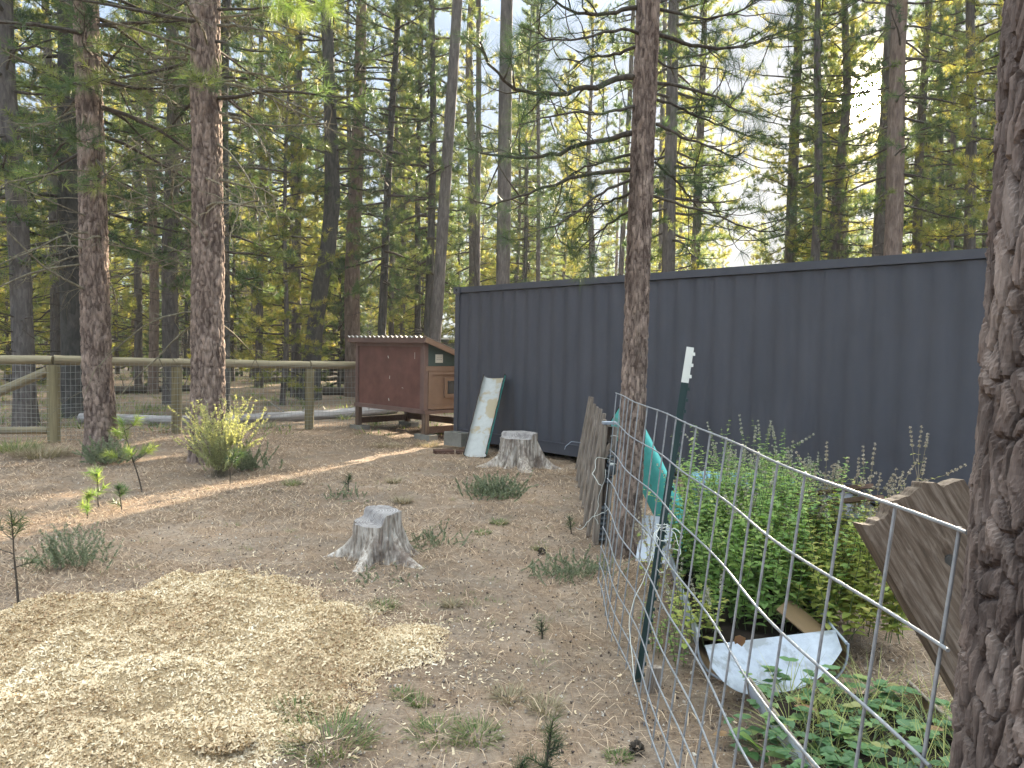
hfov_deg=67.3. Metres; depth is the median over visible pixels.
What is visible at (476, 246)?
pine tree
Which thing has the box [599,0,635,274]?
pine tree
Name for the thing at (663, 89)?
pine tree
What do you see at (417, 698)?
grass tuft
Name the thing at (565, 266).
pine tree
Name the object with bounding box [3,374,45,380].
fallen log
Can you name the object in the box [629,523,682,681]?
twine
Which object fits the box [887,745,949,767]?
strawberry plant
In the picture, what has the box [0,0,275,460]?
pine tree
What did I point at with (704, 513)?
mint plant
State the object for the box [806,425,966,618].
catnip plant
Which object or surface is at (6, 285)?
pine tree
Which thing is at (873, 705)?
strawberry plant
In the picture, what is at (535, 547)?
grass tuft
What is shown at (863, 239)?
pine tree
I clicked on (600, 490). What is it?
twine
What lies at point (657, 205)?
pine tree
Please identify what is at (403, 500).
grass tuft
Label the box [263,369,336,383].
fallen log
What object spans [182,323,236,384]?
young pine
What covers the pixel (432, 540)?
sage bush
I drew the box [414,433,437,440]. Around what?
concrete block
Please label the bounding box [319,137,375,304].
pine tree
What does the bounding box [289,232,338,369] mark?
young pine
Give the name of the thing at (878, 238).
pine tree
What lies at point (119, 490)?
pine seedling
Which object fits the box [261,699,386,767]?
grass tuft
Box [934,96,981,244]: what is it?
pine tree
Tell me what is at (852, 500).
board
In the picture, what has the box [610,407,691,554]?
tarp
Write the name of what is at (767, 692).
strawberry plant
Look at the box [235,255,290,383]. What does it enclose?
young pine
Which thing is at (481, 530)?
grass tuft
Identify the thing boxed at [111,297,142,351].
young pine
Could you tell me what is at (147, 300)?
young pine
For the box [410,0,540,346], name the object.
pine tree
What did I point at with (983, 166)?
pine tree
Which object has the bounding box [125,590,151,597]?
shavings clod
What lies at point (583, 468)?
picket fence
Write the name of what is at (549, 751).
pine seedling
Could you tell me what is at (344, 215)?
pine tree
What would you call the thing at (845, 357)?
shipping container
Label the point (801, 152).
pine tree
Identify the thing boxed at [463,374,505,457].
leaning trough
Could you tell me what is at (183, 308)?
pine tree
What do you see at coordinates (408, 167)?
pine tree
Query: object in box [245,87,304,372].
pine tree
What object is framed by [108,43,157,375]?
pine tree
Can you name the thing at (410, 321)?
young pine
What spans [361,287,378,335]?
young pine
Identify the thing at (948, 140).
pine tree
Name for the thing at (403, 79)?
pine tree
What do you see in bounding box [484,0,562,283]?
pine tree
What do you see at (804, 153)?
pine tree
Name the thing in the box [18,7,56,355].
pine tree
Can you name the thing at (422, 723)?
grass tuft
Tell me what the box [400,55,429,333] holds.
pine tree
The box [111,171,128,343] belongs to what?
pine tree
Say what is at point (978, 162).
pine tree
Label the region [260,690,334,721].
grass tuft
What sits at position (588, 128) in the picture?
pine tree
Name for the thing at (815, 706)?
garden grass
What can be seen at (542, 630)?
pine seedling
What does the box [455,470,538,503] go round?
sage bush
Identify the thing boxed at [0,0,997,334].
sky
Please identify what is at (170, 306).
pine tree
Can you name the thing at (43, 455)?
grass tuft
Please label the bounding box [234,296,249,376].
young pine
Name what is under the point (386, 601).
grass tuft
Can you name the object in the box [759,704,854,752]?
strawberry plant
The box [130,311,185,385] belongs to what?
young pine
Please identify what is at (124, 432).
pine seedling
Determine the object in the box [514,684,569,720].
grass tuft
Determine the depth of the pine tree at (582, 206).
76.33 m
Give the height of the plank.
1.411 m
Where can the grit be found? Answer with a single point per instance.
(460, 627)
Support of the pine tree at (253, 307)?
on the ground at (556, 663)
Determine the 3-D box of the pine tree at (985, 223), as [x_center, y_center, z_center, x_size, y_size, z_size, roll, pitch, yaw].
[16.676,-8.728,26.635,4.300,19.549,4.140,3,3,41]
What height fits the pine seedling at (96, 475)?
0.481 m
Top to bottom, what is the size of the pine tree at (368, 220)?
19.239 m
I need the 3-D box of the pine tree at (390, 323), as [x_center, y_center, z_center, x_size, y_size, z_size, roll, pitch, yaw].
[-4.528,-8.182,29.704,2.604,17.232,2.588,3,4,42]
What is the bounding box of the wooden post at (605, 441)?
[592,421,617,544]
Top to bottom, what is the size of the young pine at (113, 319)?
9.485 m
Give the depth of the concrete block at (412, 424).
15.96 m
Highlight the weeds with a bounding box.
[0,367,921,682]
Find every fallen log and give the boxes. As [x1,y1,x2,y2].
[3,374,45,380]
[77,413,238,425]
[114,369,189,393]
[233,402,397,423]
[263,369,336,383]
[322,387,343,394]
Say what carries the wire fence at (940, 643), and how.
on the ground at (556, 663)
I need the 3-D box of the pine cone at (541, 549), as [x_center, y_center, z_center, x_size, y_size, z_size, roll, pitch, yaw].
[0.243,1.375,6.314,0.068,0.069,0.084,1,3,0]
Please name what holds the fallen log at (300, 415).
on the ground at (556, 663)
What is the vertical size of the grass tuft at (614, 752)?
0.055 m
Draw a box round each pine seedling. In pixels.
[0,505,43,602]
[77,487,98,518]
[83,465,111,506]
[101,411,158,491]
[107,480,130,511]
[224,447,247,484]
[341,471,354,490]
[508,749,534,767]
[510,708,573,767]
[531,615,551,638]
[563,513,578,532]
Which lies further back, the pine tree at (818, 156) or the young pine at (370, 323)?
the young pine at (370, 323)
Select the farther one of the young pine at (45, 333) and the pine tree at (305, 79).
the pine tree at (305, 79)
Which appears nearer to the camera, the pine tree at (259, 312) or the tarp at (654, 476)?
the tarp at (654, 476)
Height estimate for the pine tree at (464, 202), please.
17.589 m
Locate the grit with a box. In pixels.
[0,459,952,767]
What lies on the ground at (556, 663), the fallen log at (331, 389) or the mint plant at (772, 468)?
the fallen log at (331, 389)
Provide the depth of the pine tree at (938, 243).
27.43 m
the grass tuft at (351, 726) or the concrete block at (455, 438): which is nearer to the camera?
the grass tuft at (351, 726)
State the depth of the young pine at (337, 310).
27.43 m
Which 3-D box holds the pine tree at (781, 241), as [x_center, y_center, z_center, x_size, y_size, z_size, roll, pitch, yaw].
[13.117,-7.877,32.937,3.371,17.053,3.245,1,3,17]
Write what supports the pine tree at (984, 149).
on the ground at (556, 663)
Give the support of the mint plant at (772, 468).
on the planter trough at (803, 634)
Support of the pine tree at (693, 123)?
on the ground at (556, 663)
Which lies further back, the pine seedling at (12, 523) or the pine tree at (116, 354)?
the pine tree at (116, 354)
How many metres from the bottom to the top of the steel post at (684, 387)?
1.780 m
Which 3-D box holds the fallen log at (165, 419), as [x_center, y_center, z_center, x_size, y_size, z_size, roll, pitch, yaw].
[-7.043,0.552,15.253,3.237,0.577,0.382,1,3,3]
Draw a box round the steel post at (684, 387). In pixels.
[635,347,694,682]
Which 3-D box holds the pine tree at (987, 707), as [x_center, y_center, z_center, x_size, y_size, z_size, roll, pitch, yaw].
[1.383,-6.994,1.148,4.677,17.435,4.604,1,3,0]
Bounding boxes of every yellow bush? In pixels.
[168,394,270,478]
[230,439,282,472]
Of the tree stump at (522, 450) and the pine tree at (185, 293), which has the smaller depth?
the tree stump at (522, 450)
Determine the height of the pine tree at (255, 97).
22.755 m
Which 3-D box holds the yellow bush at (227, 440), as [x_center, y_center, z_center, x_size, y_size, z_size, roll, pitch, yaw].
[-3.636,0.640,9.529,1.183,1.044,1.163,2,3,17]
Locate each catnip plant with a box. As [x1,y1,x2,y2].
[755,486,913,643]
[764,441,882,568]
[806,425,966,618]
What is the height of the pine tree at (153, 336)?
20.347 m
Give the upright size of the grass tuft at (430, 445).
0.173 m
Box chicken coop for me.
[348,335,454,434]
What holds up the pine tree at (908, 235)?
on the ground at (556, 663)
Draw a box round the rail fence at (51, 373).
[0,355,452,442]
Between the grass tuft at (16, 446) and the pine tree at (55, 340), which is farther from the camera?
the pine tree at (55, 340)
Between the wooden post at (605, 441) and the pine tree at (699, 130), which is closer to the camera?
the wooden post at (605, 441)
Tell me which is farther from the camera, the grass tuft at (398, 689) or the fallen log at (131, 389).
the fallen log at (131, 389)
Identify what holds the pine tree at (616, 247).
on the ground at (556, 663)
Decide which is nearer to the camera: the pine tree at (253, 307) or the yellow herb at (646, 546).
the yellow herb at (646, 546)
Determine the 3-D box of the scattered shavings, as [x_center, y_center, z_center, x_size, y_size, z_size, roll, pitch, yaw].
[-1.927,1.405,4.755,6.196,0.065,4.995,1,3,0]
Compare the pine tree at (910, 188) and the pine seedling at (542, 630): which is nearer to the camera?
the pine seedling at (542, 630)
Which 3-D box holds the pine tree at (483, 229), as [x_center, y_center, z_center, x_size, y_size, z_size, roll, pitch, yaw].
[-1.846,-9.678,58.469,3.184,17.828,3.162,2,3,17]
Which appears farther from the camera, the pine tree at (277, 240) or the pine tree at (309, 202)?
the pine tree at (277, 240)
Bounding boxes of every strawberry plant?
[713,713,783,762]
[738,656,833,708]
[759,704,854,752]
[762,722,863,767]
[805,741,891,767]
[819,701,921,752]
[820,664,905,714]
[878,685,953,735]
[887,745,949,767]
[903,720,952,754]
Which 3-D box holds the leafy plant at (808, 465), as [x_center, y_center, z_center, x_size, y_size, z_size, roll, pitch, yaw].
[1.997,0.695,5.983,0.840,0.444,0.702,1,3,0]
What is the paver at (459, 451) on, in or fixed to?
on the ground at (556, 663)
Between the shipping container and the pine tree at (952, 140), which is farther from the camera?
the pine tree at (952, 140)
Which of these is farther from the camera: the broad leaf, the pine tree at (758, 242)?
the pine tree at (758, 242)
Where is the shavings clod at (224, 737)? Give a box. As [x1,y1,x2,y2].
[188,719,257,755]
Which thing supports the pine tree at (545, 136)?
on the ground at (556, 663)
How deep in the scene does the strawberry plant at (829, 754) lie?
2.73 m
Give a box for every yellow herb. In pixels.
[633,500,675,594]
[661,557,728,654]
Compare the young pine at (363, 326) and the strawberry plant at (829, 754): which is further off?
the young pine at (363, 326)
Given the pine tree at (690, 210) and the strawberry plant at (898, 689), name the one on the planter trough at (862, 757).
the strawberry plant at (898, 689)
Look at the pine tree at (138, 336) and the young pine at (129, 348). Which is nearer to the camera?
the pine tree at (138, 336)
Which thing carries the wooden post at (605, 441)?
on the ground at (556, 663)
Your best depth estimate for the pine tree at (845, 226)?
26.64 m
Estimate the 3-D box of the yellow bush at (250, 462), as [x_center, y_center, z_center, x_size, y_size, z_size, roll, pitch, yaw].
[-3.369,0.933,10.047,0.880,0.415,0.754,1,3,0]
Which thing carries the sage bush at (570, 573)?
on the ground at (556, 663)
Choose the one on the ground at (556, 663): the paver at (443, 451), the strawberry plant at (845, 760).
the paver at (443, 451)
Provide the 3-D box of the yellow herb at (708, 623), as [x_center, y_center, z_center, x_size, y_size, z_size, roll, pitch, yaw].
[0.938,1.137,4.095,0.380,0.393,0.658,1,3,0]
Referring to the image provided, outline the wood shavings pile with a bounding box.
[0,567,452,767]
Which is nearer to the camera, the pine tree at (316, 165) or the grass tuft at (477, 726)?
the grass tuft at (477, 726)
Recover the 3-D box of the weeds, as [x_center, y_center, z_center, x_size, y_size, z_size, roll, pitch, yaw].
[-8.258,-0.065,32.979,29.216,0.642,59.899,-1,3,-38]
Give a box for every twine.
[579,435,617,529]
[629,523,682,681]
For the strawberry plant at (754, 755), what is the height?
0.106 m
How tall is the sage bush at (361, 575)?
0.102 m
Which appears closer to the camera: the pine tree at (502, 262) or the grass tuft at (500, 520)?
the grass tuft at (500, 520)
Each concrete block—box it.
[349,424,369,429]
[399,421,418,426]
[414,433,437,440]
[444,431,467,446]
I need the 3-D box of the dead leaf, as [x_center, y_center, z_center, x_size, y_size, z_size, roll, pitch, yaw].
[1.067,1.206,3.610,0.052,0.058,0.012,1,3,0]
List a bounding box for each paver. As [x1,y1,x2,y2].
[433,449,454,453]
[456,449,463,454]
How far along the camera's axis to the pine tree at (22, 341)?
14.57 m
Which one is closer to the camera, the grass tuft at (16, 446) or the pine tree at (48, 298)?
the grass tuft at (16, 446)
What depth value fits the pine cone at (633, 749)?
3.14 m
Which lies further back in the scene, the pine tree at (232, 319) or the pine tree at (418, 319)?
the pine tree at (232, 319)
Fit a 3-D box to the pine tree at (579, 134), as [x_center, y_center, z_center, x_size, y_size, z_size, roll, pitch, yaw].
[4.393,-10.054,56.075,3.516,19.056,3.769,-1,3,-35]
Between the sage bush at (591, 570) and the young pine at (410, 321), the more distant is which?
the young pine at (410, 321)
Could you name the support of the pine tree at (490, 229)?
on the ground at (556, 663)
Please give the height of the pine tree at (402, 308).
18.310 m
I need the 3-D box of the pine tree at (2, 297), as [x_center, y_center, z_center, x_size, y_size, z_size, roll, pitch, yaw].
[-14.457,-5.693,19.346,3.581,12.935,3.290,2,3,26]
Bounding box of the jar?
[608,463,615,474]
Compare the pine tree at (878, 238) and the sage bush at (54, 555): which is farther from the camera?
the pine tree at (878, 238)
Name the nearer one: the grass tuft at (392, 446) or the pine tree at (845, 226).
the grass tuft at (392, 446)
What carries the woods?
on the ground at (556, 663)
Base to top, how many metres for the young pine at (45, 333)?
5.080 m
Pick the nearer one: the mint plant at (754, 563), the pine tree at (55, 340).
the mint plant at (754, 563)
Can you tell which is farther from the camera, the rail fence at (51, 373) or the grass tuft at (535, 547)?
the rail fence at (51, 373)
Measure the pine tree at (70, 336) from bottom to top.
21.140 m
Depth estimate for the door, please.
13.95 m
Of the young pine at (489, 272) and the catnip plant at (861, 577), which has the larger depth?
the young pine at (489, 272)
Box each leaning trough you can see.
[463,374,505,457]
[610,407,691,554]
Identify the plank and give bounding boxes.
[852,478,969,696]
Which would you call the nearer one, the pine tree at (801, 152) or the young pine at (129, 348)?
the young pine at (129, 348)
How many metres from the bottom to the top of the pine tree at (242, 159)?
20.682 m
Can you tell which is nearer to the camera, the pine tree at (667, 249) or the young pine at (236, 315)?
the pine tree at (667, 249)
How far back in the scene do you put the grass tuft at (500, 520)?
7.33 m
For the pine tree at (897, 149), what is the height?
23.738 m
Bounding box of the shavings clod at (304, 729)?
[275,721,320,746]
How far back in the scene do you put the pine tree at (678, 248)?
40.29 m
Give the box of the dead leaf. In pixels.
[734,635,744,645]
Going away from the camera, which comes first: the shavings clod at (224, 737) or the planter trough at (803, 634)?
the shavings clod at (224, 737)
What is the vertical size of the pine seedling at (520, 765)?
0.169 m
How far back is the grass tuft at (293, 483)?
9.03 m
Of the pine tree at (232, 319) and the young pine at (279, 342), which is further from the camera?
the young pine at (279, 342)
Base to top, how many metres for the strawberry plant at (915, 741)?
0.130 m
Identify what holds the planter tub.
on the ground at (556, 663)
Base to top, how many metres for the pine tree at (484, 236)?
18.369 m
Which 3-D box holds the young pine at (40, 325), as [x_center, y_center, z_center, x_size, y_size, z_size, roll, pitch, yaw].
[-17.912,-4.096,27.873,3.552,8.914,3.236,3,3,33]
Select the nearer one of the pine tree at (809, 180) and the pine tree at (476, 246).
the pine tree at (476, 246)
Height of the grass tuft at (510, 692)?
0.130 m
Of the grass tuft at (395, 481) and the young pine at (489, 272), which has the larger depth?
the young pine at (489, 272)
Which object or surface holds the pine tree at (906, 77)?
on the ground at (556, 663)
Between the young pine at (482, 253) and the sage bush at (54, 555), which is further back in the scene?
the young pine at (482, 253)
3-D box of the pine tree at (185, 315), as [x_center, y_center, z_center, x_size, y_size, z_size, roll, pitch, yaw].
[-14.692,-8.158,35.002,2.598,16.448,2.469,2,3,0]
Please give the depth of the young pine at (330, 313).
52.53 m
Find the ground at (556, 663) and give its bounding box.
[0,355,952,767]
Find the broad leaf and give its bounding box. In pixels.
[740,731,788,759]
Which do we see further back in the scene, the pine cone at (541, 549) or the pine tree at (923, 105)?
the pine tree at (923, 105)
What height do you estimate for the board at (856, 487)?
0.212 m
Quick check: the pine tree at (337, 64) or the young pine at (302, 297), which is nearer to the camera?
the pine tree at (337, 64)
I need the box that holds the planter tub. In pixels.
[692,471,792,545]
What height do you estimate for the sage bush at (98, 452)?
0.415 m
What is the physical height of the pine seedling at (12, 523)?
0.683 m
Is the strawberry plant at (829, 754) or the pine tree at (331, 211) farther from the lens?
the pine tree at (331, 211)
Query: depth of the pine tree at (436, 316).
20.67 m
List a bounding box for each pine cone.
[538,547,545,554]
[629,739,644,756]
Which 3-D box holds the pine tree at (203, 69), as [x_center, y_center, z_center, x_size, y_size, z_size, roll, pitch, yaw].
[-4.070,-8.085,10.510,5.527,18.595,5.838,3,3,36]
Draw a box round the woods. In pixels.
[30,198,977,355]
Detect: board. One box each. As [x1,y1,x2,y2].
[779,483,873,499]
[807,495,883,506]
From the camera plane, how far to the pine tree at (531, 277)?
36.22 m
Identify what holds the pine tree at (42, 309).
on the ground at (556, 663)
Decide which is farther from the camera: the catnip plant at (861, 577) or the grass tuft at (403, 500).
the grass tuft at (403, 500)
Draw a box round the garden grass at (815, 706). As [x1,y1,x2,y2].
[727,636,953,767]
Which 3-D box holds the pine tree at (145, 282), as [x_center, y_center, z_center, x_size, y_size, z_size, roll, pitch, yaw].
[-15.941,-9.455,32.709,3.747,19.175,3.710,0,3,-13]
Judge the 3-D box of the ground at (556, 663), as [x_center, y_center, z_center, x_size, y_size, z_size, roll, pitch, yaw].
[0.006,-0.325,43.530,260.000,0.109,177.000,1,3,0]
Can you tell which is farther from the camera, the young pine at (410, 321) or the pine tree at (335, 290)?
the pine tree at (335, 290)
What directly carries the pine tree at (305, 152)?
on the ground at (556, 663)
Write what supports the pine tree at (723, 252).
on the ground at (556, 663)
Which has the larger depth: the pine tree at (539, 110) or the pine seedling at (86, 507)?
the pine tree at (539, 110)
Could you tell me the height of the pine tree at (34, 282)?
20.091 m
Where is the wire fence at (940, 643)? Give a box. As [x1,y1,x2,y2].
[597,392,966,767]
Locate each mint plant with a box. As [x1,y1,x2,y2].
[638,602,687,666]
[642,423,872,633]
[675,442,771,585]
[677,414,839,592]
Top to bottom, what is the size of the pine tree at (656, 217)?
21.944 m
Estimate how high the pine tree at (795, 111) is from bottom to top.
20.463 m
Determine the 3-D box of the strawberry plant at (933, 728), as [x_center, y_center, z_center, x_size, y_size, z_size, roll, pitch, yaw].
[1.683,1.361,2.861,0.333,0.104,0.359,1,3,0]
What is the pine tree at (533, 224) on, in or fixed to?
on the ground at (556, 663)
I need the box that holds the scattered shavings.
[1,523,736,767]
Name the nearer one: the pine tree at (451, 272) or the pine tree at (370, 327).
the pine tree at (370, 327)
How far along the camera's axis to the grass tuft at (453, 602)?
5.00 m
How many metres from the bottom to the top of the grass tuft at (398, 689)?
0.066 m
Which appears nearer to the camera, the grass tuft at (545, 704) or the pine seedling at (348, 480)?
the grass tuft at (545, 704)
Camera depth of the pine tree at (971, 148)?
20.22 m
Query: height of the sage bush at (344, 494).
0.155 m
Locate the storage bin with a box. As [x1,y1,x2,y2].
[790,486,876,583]
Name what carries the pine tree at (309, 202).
on the ground at (556, 663)
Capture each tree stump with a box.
[323,505,422,573]
[477,431,563,472]
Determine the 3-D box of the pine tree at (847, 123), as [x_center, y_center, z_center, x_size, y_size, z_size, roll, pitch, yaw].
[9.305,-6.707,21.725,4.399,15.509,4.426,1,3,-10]
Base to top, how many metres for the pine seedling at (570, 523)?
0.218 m
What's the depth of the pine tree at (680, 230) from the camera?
43.96 m
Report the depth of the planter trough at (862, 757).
3.12 m
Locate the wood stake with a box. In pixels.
[643,665,661,693]
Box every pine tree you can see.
[0,0,48,354]
[0,0,60,388]
[0,0,156,426]
[0,0,244,418]
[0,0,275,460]
[0,88,27,341]
[0,127,49,381]
[0,181,9,384]
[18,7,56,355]
[23,0,393,464]
[29,0,113,355]
[34,246,114,348]
[101,0,278,404]
[102,3,181,385]
[103,0,190,393]
[103,64,148,373]
[105,7,182,378]
[107,186,115,355]
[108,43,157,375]
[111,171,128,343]
[122,0,335,414]
[142,6,229,354]
[156,5,230,374]
[161,31,191,378]
[179,188,184,357]
[228,0,302,377]
[228,0,313,387]
[228,76,255,345]
[228,111,270,380]
[231,91,269,325]
[233,0,340,404]
[236,0,360,397]
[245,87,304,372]
[246,1,333,390]
[260,0,446,396]
[263,176,289,356]
[268,78,321,345]
[271,0,408,399]
[280,11,347,360]
[287,54,343,262]
[301,0,394,383]
[301,92,378,375]
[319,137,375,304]
[324,0,459,335]
[358,0,487,336]
[360,212,379,335]
[362,0,425,335]
[366,57,442,334]
[367,129,424,335]
[368,132,410,335]
[371,0,472,336]
[372,4,437,335]
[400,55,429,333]
[403,0,470,341]
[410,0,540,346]
[442,105,468,345]
[443,221,464,309]
[446,0,830,559]
[453,120,495,283]
[454,194,468,304]
[461,0,488,285]
[462,0,546,283]
[480,37,561,284]
[480,139,496,280]
[480,218,488,278]
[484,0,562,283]
[510,109,555,281]
[511,9,556,277]
[514,0,561,281]
[521,193,546,281]
[532,51,588,279]
[542,195,564,277]
[548,0,627,276]
[549,97,599,278]
[549,114,598,278]
[576,160,597,274]
[587,0,765,271]
[596,100,629,275]
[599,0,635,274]
[606,1,714,271]
[651,0,760,271]
[651,111,688,272]
[651,121,689,272]
[656,1,694,269]
[656,94,713,270]
[675,161,704,260]
[676,68,723,270]
[713,222,728,267]
[717,0,868,264]
[744,0,928,262]
[749,221,767,264]
[751,0,888,261]
[777,150,811,258]
[778,2,860,259]
[795,0,999,257]
[796,141,826,259]
[798,0,881,261]
[799,104,850,259]
[805,65,856,259]
[844,0,998,254]
[852,0,891,255]
[861,137,911,256]
[871,75,912,250]
[902,0,965,253]
[902,0,987,250]
[902,130,937,253]
[904,0,982,251]
[904,0,1003,251]
[904,178,913,253]
[908,0,992,251]
[914,0,1002,240]
[927,0,1003,250]
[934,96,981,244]
[948,0,1023,767]
[956,29,997,247]
[976,20,997,247]
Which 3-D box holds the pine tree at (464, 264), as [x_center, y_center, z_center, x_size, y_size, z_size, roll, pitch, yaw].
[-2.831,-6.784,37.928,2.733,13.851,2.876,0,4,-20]
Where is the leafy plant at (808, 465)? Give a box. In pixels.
[720,441,818,503]
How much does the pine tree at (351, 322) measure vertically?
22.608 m
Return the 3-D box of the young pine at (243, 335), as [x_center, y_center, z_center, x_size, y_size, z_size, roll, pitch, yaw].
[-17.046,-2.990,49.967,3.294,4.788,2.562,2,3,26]
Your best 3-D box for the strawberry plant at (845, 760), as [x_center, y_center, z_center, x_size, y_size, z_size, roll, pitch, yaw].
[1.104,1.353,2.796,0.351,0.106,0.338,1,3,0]
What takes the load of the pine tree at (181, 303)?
on the ground at (556, 663)
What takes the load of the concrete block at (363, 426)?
on the ground at (556, 663)
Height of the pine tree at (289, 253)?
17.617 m
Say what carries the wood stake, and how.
on the ground at (556, 663)
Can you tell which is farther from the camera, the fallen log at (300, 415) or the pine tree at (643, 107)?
the fallen log at (300, 415)
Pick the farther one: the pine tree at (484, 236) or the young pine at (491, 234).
the pine tree at (484, 236)
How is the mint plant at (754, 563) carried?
on the planter trough at (803, 634)
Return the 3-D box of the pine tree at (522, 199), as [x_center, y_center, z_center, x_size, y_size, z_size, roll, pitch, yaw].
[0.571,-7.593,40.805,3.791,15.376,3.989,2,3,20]
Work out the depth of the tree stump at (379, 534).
5.96 m
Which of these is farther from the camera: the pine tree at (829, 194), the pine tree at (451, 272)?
the pine tree at (451, 272)
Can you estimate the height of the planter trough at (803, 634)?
0.347 m
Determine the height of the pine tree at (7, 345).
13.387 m
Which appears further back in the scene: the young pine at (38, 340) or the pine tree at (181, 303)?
the pine tree at (181, 303)
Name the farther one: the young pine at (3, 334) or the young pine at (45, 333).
the young pine at (3, 334)
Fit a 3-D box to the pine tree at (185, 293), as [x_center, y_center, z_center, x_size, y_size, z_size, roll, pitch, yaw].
[-12.686,-9.462,29.977,3.429,19.713,3.609,2,2,6]
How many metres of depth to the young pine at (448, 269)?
33.24 m
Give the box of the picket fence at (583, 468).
[575,396,610,536]
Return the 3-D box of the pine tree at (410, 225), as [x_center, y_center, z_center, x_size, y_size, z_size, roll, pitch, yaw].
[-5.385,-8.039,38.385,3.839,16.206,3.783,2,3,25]
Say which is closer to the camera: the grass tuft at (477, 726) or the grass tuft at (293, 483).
the grass tuft at (477, 726)
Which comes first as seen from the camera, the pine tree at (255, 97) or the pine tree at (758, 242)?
the pine tree at (255, 97)
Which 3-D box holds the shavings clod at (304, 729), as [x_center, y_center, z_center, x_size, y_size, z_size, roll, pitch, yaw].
[-0.912,1.483,3.250,0.210,0.078,0.168,1,3,0]
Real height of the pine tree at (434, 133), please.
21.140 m
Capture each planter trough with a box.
[663,539,849,693]
[747,678,952,767]
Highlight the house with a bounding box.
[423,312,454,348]
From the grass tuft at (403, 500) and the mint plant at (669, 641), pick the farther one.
the grass tuft at (403, 500)
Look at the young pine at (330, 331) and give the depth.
47.49 m
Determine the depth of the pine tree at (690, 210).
71.40 m
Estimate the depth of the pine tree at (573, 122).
42.36 m
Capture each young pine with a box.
[0,156,49,385]
[0,175,49,379]
[0,307,9,354]
[33,305,43,349]
[35,297,49,367]
[107,183,148,369]
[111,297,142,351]
[114,319,131,370]
[127,285,161,355]
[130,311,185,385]
[179,305,184,368]
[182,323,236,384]
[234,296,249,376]
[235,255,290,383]
[235,306,272,368]
[244,259,301,375]
[264,228,308,359]
[287,248,369,388]
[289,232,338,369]
[307,303,339,360]
[327,312,338,359]
[360,312,369,335]
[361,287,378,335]
[387,143,459,343]
[398,237,451,338]
[480,242,513,284]
[480,248,491,285]
[488,224,513,275]
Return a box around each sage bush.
[16,521,123,576]
[72,435,150,467]
[324,482,368,501]
[334,561,417,586]
[405,519,471,552]
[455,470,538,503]
[518,551,607,586]
[544,543,646,580]
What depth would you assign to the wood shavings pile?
3.71 m
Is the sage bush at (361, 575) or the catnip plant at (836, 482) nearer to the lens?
the catnip plant at (836, 482)
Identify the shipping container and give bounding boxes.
[453,248,986,503]
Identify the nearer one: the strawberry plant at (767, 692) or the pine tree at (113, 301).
the strawberry plant at (767, 692)
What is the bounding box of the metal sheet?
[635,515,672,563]
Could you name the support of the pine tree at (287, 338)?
on the ground at (556, 663)
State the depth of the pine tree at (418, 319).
24.73 m
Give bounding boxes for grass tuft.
[0,434,49,453]
[0,438,78,459]
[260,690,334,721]
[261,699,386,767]
[280,478,304,486]
[365,594,402,610]
[370,441,404,448]
[383,476,404,483]
[386,683,415,700]
[388,492,416,504]
[395,707,475,752]
[404,687,434,707]
[414,440,443,447]
[437,592,464,609]
[443,708,511,752]
[472,528,492,535]
[481,677,533,708]
[487,518,511,526]
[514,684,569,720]
[531,543,548,551]
[600,743,635,765]
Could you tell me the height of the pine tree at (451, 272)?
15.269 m
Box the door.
[428,371,453,409]
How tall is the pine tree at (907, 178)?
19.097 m
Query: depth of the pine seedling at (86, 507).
7.20 m
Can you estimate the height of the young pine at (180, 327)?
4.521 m
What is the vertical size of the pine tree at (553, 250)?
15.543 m

